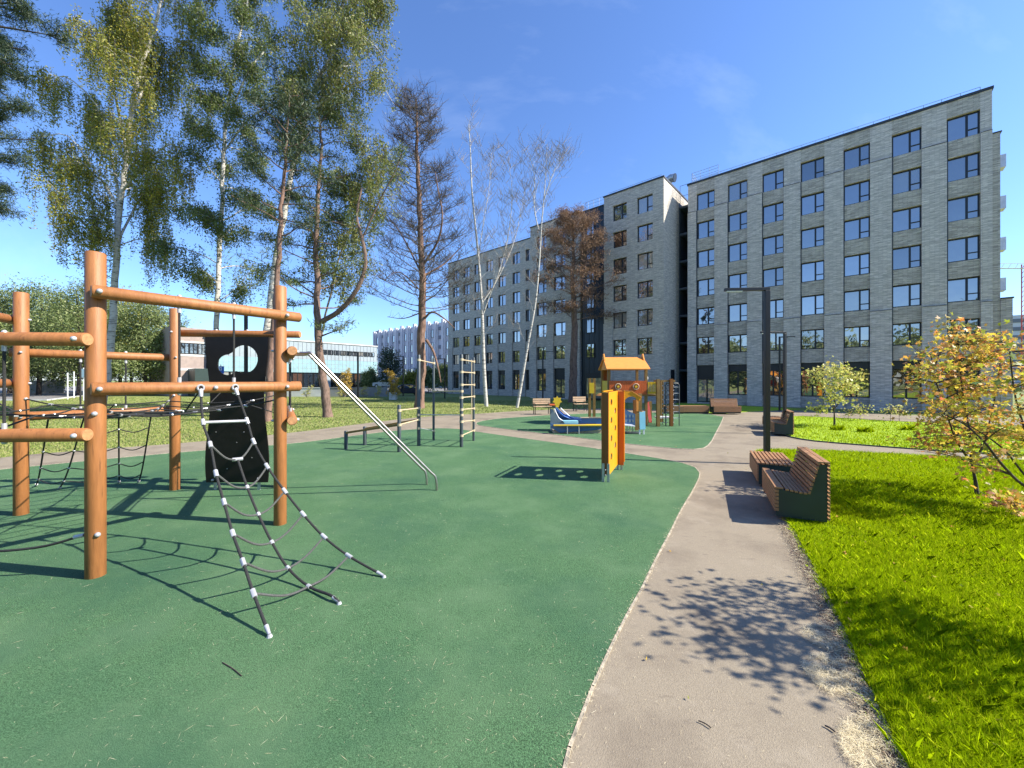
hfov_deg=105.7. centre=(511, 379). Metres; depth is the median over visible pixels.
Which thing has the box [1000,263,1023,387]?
crane
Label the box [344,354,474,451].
exercise frame
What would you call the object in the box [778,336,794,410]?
street lamp
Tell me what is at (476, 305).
window
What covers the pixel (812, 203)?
window
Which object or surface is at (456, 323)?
window
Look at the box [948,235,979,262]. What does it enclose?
window
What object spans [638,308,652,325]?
window
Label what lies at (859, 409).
young maple
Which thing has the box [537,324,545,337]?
window
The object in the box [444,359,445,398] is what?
street lamp
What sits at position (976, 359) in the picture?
young maple
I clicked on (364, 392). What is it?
shrub
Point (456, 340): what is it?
window
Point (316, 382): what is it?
window
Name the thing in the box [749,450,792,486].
backless bench
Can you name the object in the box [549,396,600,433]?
sandbox ship
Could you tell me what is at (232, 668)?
twig
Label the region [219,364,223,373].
parking sign
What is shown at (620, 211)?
window
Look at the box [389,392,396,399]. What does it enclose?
tree planter
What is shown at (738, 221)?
window
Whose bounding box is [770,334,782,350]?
window
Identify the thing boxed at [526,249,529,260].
window
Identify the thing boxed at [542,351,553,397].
street lamp
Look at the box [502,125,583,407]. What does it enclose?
bare birch
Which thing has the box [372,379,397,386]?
parked car
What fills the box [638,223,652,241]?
window
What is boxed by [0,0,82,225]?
pine tree
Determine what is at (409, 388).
parked car
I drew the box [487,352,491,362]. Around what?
window
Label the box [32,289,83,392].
deciduous tree
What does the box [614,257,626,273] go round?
window
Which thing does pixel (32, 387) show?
fence panel
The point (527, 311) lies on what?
window
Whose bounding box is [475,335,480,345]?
window
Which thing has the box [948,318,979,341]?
window
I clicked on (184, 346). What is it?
window
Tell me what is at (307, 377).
window
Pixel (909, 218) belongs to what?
window
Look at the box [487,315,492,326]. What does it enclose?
window
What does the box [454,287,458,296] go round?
window
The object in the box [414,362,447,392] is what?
bush
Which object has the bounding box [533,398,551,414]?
park bench
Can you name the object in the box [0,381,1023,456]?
ground
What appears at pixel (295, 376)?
window
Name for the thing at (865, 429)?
grass
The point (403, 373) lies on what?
street lamp
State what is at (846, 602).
fallen leaves
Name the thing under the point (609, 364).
playhouse tower
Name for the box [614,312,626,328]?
window
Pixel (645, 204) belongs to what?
window
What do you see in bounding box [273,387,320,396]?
wall
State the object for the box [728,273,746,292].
window
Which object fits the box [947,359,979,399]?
window
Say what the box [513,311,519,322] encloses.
window
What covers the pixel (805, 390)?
window
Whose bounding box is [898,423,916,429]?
grass
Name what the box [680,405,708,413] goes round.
backless bench
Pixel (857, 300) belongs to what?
window
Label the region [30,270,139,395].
deciduous tree
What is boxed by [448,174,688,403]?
apartment building
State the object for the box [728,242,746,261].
window
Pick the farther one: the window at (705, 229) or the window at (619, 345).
the window at (619, 345)
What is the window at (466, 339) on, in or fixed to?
in the apartment building at (648, 296)
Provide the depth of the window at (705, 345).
32.93 m
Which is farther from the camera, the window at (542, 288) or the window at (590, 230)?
the window at (542, 288)
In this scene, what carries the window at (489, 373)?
in the apartment building at (648, 296)
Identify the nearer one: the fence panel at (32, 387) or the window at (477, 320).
the window at (477, 320)
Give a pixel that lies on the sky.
(650, 88)
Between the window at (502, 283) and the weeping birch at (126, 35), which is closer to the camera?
the weeping birch at (126, 35)
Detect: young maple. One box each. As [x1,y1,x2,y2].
[801,355,869,424]
[838,408,856,416]
[850,402,874,417]
[878,403,913,420]
[885,405,911,420]
[886,310,1023,495]
[922,348,1023,524]
[971,319,1023,403]
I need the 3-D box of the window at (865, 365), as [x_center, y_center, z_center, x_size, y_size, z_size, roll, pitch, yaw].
[23.554,-0.025,26.522,1.350,2.450,0.100,0,0,42]
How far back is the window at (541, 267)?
42.95 m
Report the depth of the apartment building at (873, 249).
26.51 m
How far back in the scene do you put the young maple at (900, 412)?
18.97 m
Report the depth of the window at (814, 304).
28.12 m
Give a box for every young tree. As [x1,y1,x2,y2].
[336,367,353,396]
[383,370,401,395]
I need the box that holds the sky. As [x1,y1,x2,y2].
[0,0,1023,380]
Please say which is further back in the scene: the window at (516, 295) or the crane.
the crane
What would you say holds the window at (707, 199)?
in the apartment building at (873, 249)
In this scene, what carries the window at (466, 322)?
in the apartment building at (648, 296)
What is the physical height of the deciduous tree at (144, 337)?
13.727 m
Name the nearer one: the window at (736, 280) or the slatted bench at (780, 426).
the slatted bench at (780, 426)
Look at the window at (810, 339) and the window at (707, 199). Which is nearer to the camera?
the window at (810, 339)
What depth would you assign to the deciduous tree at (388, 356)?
61.49 m
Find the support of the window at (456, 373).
in the apartment building at (648, 296)
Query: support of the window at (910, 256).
in the apartment building at (873, 249)
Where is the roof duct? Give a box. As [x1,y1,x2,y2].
[666,173,676,182]
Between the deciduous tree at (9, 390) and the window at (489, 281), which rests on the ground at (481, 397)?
the deciduous tree at (9, 390)
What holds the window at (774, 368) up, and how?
in the apartment building at (873, 249)
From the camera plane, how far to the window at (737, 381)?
31.28 m
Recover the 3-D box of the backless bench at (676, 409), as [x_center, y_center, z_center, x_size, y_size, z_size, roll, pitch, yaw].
[9.662,1.772,23.238,1.120,0.455,0.608,0,0,4]
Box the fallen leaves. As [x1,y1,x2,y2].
[640,440,1015,744]
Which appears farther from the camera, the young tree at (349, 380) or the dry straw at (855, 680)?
the young tree at (349, 380)
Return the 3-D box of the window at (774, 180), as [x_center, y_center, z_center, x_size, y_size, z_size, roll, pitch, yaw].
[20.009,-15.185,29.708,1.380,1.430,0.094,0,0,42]
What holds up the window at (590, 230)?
in the apartment building at (648, 296)
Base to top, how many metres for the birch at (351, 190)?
16.400 m
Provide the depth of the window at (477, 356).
53.37 m
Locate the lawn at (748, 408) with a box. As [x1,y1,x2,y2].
[677,403,797,413]
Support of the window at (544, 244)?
in the apartment building at (648, 296)
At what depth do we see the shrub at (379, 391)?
44.85 m
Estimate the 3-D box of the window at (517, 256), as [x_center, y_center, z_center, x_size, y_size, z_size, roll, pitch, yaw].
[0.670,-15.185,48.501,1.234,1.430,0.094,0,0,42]
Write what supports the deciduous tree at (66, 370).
on the parking lot
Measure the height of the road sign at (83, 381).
3.200 m
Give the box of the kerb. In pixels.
[0,392,447,400]
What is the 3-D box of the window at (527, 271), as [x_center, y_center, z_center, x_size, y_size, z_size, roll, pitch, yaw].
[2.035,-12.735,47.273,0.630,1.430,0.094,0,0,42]
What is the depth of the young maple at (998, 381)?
3.43 m
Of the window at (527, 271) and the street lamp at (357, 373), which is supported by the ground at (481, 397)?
the street lamp at (357, 373)
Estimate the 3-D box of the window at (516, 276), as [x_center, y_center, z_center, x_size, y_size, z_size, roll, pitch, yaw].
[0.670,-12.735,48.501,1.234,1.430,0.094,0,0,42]
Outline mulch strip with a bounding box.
[780,524,907,767]
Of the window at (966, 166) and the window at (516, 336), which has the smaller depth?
the window at (966, 166)
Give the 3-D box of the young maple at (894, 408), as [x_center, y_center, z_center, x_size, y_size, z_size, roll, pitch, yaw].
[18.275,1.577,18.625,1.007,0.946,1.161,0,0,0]
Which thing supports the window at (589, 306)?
in the apartment building at (648, 296)
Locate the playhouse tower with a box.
[598,354,679,426]
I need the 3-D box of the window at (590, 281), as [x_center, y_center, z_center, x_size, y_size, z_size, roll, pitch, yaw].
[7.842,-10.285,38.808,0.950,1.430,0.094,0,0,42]
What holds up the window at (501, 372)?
in the apartment building at (648, 296)
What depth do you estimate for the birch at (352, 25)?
20.48 m
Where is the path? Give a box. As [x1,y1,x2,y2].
[0,408,1023,767]
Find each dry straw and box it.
[778,523,908,767]
[799,622,844,654]
[800,650,878,712]
[834,711,900,767]
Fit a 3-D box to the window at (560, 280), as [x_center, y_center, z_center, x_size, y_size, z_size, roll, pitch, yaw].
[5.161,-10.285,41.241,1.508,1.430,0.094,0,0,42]
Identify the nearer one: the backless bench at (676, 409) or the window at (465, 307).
the backless bench at (676, 409)
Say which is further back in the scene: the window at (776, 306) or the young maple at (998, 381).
the window at (776, 306)
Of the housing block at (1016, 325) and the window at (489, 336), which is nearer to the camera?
the window at (489, 336)
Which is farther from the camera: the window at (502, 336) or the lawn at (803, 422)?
the window at (502, 336)
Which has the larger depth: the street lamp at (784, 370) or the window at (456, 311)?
the window at (456, 311)
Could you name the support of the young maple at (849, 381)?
on the lawn at (803, 422)
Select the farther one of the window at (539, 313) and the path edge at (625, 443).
the window at (539, 313)
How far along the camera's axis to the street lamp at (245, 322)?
29.89 m
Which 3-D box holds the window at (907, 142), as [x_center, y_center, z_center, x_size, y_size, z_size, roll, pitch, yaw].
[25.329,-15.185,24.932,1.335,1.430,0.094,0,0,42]
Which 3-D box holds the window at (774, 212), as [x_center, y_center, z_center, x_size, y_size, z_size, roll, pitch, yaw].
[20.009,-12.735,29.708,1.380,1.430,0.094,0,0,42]
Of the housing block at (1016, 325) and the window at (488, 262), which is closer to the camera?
the window at (488, 262)
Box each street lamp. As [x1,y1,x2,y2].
[244,316,247,372]
[349,352,358,397]
[397,356,403,395]
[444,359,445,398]
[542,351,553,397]
[724,287,769,452]
[760,331,786,422]
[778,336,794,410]
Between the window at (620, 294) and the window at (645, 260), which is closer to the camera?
the window at (645, 260)
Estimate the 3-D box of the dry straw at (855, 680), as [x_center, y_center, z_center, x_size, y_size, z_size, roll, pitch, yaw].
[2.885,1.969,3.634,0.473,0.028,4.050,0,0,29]
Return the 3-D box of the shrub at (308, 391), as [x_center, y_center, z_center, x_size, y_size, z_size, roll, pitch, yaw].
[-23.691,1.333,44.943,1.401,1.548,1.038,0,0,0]
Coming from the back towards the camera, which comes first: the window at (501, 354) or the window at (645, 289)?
the window at (501, 354)
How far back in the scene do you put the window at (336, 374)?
62.90 m
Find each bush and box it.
[354,365,378,386]
[396,367,425,387]
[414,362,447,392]
[435,363,447,390]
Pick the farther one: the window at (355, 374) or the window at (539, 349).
the window at (355, 374)
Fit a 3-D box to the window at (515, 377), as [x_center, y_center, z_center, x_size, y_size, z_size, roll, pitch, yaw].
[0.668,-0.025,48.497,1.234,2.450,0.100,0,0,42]
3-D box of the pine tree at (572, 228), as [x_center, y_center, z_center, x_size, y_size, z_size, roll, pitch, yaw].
[5.662,-6.846,35.080,9.463,17.908,9.710,0,0,0]
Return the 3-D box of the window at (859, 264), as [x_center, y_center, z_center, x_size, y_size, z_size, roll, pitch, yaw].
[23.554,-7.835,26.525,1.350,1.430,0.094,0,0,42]
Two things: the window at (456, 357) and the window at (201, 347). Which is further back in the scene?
the window at (456, 357)
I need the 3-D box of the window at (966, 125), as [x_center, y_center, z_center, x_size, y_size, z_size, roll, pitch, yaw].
[27.102,-15.185,23.340,1.320,1.430,0.094,0,0,42]
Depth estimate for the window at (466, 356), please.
54.88 m
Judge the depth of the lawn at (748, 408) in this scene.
26.96 m
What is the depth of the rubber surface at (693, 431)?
15.65 m
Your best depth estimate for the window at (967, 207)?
23.29 m
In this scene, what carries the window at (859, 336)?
in the apartment building at (873, 249)
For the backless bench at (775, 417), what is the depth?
15.99 m
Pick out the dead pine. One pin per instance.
(423, 259)
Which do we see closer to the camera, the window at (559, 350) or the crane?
the window at (559, 350)
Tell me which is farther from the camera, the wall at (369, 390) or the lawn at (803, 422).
the wall at (369, 390)
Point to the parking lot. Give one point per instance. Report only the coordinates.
(45, 395)
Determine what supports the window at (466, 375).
in the apartment building at (648, 296)
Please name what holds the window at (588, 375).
in the apartment building at (648, 296)
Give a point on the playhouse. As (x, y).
(635, 419)
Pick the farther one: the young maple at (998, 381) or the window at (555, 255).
the window at (555, 255)
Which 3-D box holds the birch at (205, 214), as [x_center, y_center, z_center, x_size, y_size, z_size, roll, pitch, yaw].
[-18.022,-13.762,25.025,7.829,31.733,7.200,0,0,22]
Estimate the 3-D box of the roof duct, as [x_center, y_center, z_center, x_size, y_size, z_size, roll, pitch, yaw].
[13.939,-17.613,34.352,1.157,1.106,0.736,0,0,42]
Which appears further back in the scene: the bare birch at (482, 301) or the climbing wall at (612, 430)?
the bare birch at (482, 301)
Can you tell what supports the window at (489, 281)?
in the apartment building at (648, 296)
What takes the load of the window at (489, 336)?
in the apartment building at (648, 296)
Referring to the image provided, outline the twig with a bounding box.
[222,662,241,675]
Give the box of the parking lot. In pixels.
[0,386,446,398]
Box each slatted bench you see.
[709,399,741,412]
[762,447,829,521]
[770,409,793,434]
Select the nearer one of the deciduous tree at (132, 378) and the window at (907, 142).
the window at (907, 142)
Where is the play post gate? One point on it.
(591, 387)
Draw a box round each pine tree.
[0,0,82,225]
[218,47,342,421]
[227,86,413,417]
[525,202,624,402]
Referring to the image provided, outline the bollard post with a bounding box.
[73,372,74,397]
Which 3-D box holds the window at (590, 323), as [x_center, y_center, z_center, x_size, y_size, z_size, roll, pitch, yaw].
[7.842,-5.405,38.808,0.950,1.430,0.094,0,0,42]
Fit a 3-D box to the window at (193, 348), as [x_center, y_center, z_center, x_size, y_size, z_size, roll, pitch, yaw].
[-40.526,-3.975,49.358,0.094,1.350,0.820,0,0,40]
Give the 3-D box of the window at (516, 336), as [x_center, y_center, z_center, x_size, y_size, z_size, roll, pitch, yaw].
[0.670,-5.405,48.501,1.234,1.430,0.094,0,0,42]
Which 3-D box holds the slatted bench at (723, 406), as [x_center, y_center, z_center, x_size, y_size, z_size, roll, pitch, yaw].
[12.552,1.528,22.849,1.541,0.824,0.632,0,0,4]
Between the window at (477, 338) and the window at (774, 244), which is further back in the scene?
the window at (477, 338)
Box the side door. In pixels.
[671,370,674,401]
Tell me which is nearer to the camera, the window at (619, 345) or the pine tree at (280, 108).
the pine tree at (280, 108)
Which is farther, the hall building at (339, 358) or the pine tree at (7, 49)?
the hall building at (339, 358)
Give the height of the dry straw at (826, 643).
0.040 m
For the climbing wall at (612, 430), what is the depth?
8.03 m
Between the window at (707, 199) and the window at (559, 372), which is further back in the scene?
the window at (559, 372)
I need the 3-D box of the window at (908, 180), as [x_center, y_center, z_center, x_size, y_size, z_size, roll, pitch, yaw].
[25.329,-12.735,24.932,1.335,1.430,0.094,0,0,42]
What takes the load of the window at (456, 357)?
in the apartment building at (648, 296)
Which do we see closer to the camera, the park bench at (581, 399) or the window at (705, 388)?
the park bench at (581, 399)
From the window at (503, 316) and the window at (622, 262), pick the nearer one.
the window at (622, 262)
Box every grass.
[827,423,846,429]
[855,426,874,431]
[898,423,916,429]
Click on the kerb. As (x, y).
(82, 395)
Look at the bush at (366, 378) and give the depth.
63.31 m
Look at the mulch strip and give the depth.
2.81 m
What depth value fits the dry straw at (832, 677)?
2.59 m
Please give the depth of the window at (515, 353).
48.60 m
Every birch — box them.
[15,0,231,399]
[135,0,291,367]
[259,0,402,380]
[297,129,411,334]
[452,95,539,406]
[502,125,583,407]
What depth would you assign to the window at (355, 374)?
65.53 m
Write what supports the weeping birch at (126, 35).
on the ground at (481, 397)
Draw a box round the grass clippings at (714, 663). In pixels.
[578,523,865,767]
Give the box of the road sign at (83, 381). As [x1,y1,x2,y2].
[82,368,83,399]
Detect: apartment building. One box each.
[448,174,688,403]
[687,85,1013,414]
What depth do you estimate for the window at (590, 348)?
38.80 m
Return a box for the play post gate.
[588,378,595,416]
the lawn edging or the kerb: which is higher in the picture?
the kerb
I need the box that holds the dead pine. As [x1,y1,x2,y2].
[348,76,491,408]
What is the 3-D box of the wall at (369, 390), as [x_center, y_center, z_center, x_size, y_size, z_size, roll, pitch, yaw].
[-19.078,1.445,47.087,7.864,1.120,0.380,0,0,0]
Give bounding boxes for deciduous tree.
[0,272,83,394]
[0,281,72,392]
[0,284,48,390]
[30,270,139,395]
[31,298,83,381]
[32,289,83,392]
[64,284,162,381]
[107,301,168,395]
[114,305,155,381]
[129,305,194,380]
[368,345,405,386]
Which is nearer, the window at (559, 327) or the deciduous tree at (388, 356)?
the window at (559, 327)
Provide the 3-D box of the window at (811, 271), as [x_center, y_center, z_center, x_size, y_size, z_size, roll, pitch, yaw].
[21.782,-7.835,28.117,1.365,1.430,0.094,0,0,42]
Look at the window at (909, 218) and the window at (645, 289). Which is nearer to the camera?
the window at (909, 218)
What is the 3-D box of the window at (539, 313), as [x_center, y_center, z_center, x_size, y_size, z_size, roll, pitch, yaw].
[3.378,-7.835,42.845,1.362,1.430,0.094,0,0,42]
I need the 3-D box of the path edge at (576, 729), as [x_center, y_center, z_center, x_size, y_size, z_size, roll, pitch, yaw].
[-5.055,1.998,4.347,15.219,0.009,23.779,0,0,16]
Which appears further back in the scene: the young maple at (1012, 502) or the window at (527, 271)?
the window at (527, 271)
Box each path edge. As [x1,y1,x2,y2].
[0,428,700,767]
[476,412,723,448]
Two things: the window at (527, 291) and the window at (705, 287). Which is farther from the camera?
the window at (527, 291)
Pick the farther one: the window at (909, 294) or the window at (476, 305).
the window at (476, 305)
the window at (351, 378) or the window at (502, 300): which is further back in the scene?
the window at (351, 378)
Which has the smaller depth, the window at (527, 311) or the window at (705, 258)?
the window at (705, 258)
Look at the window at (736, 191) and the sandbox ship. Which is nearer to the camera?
the sandbox ship
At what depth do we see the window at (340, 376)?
63.70 m
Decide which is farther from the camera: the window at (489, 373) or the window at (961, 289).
the window at (489, 373)
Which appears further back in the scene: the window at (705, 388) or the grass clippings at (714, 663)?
the window at (705, 388)
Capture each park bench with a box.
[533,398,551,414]
[573,396,586,410]
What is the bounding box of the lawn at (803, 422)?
[791,416,1023,453]
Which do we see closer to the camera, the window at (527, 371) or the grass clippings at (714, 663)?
the grass clippings at (714, 663)
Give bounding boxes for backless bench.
[664,405,684,413]
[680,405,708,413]
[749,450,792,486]
[762,416,779,423]
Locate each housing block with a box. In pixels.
[373,319,447,387]
[1013,315,1023,386]
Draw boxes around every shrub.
[301,385,313,396]
[359,386,368,396]
[374,386,381,396]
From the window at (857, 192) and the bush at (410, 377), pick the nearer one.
the window at (857, 192)
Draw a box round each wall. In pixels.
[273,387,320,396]
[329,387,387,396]
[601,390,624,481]
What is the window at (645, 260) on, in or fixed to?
in the apartment building at (648, 296)
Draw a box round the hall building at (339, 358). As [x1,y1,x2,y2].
[149,327,377,396]
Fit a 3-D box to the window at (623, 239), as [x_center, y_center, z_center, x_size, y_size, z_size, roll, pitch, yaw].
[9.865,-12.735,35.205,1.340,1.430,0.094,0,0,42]
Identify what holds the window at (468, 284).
in the apartment building at (648, 296)
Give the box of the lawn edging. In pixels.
[781,416,1005,454]
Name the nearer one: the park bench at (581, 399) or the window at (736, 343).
the park bench at (581, 399)
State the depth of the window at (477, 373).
53.37 m
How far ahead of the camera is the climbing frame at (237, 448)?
5.31 m
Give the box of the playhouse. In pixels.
[596,390,645,433]
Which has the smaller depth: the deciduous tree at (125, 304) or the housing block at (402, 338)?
the deciduous tree at (125, 304)
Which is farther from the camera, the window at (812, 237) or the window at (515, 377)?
the window at (515, 377)
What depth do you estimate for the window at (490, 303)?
51.67 m
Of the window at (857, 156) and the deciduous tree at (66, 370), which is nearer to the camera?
the window at (857, 156)
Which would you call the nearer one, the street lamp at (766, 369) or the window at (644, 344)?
the street lamp at (766, 369)
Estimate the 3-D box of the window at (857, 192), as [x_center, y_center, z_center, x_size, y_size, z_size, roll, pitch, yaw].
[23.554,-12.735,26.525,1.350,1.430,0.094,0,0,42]
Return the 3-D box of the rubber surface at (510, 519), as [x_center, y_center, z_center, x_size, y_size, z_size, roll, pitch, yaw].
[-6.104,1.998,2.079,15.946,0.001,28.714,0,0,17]
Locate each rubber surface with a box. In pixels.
[0,428,698,767]
[477,413,722,448]
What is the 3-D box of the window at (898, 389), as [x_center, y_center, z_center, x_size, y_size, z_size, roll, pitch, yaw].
[25.327,-0.025,24.930,1.335,2.450,0.100,0,0,42]
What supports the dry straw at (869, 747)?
on the path
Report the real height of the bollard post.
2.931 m
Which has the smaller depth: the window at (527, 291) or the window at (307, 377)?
the window at (527, 291)
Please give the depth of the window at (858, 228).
26.49 m
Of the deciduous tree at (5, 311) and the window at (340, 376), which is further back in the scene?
the window at (340, 376)
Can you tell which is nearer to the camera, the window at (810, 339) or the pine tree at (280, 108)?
the pine tree at (280, 108)
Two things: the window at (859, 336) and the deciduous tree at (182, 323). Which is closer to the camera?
the window at (859, 336)
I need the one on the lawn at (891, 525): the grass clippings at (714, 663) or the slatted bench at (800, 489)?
the slatted bench at (800, 489)
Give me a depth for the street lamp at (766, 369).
9.19 m
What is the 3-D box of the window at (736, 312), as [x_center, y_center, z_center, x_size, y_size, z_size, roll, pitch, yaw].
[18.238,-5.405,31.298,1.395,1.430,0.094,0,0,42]
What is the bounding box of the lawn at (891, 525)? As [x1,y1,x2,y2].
[771,450,1023,764]
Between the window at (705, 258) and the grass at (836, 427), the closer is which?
the grass at (836, 427)
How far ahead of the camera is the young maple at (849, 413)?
19.76 m
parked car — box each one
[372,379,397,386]
[388,384,414,394]
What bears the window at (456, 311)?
in the apartment building at (648, 296)
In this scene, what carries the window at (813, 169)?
in the apartment building at (873, 249)
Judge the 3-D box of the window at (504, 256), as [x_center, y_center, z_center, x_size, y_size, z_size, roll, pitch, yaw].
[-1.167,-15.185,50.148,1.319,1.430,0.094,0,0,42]
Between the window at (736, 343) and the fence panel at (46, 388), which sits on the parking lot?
the fence panel at (46, 388)
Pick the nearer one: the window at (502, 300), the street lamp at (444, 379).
the street lamp at (444, 379)
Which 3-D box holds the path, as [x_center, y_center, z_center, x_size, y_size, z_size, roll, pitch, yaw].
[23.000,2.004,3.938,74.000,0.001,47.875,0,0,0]
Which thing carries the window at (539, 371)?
in the apartment building at (648, 296)
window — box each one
[181,343,188,353]
[189,343,197,353]
[198,344,205,354]
[292,373,302,386]
[303,373,312,386]
[314,373,318,385]
[332,373,338,386]
[339,373,345,382]
[347,373,352,386]
[354,373,359,386]
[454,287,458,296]
[454,304,458,313]
[454,321,458,330]
[454,338,458,347]
[454,355,458,364]
[454,371,458,387]
[464,284,469,293]
[464,302,469,311]
[464,319,469,329]
[464,336,469,346]
[464,354,468,363]
[464,371,468,388]
[475,282,479,292]
[475,300,480,309]
[475,317,480,327]
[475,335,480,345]
[475,353,479,363]
[475,371,479,388]
[487,260,492,271]
[487,278,492,289]
[487,297,492,307]
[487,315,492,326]
[487,334,492,344]
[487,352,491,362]
[487,371,491,388]
[499,256,505,267]
[499,275,505,286]
[499,294,505,305]
[499,314,505,324]
[499,332,505,343]
[499,352,504,362]
[499,370,504,388]
[513,252,519,263]
[513,272,519,283]
[513,291,519,303]
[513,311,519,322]
[513,331,519,342]
[513,351,518,361]
[513,370,518,389]
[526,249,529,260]
[526,269,529,280]
[526,289,529,300]
[526,310,529,321]
[526,370,528,389]
[537,236,545,248]
[537,257,545,270]
[537,280,545,293]
[537,302,545,315]
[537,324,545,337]
[537,347,545,359]
[537,369,545,390]
[555,255,564,266]
[555,276,564,289]
[555,322,564,335]
[555,345,564,358]
[555,368,564,397]
[586,221,594,235]
[586,269,594,284]
[586,294,594,308]
[586,318,594,333]
[586,343,594,357]
[586,373,600,398]
[614,203,626,220]
[614,230,626,247]
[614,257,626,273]
[614,285,626,301]
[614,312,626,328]
[614,339,625,355]
[638,194,652,213]
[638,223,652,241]
[638,251,652,269]
[638,280,652,297]
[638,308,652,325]
[638,337,651,354]
[697,190,714,210]
[697,219,713,238]
[697,249,713,267]
[697,278,713,296]
[697,307,713,324]
[697,336,713,353]
[697,365,713,401]
[728,180,746,201]
[728,211,746,231]
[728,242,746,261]
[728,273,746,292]
[728,303,746,321]
[728,334,746,352]
[728,364,746,394]
[763,169,783,192]
[763,202,783,223]
[763,234,783,255]
[763,267,783,286]
[770,299,783,318]
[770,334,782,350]
[770,363,782,395]
[801,157,823,181]
[801,191,823,215]
[801,226,823,248]
[801,260,823,282]
[801,294,823,315]
[801,329,823,349]
[801,362,823,396]
[844,143,869,169]
[844,180,869,205]
[844,216,869,240]
[844,253,869,276]
[844,289,869,311]
[844,326,869,347]
[844,361,869,397]
[892,128,920,156]
[892,360,920,398]
[893,167,920,194]
[893,206,920,231]
[893,244,920,269]
[893,283,920,307]
[893,322,920,345]
[947,110,979,141]
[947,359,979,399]
[948,152,979,181]
[948,193,979,222]
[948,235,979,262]
[948,276,979,302]
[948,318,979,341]
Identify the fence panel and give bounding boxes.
[30,380,41,392]
[42,379,64,392]
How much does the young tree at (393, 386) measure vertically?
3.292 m
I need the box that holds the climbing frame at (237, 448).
[0,250,437,638]
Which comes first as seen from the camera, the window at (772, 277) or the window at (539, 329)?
the window at (772, 277)
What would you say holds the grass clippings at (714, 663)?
on the path
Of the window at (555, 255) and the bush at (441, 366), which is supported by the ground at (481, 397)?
the bush at (441, 366)
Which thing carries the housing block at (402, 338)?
on the ground at (481, 397)
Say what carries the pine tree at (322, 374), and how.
on the ground at (481, 397)
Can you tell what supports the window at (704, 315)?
in the apartment building at (873, 249)
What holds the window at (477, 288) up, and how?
in the apartment building at (648, 296)

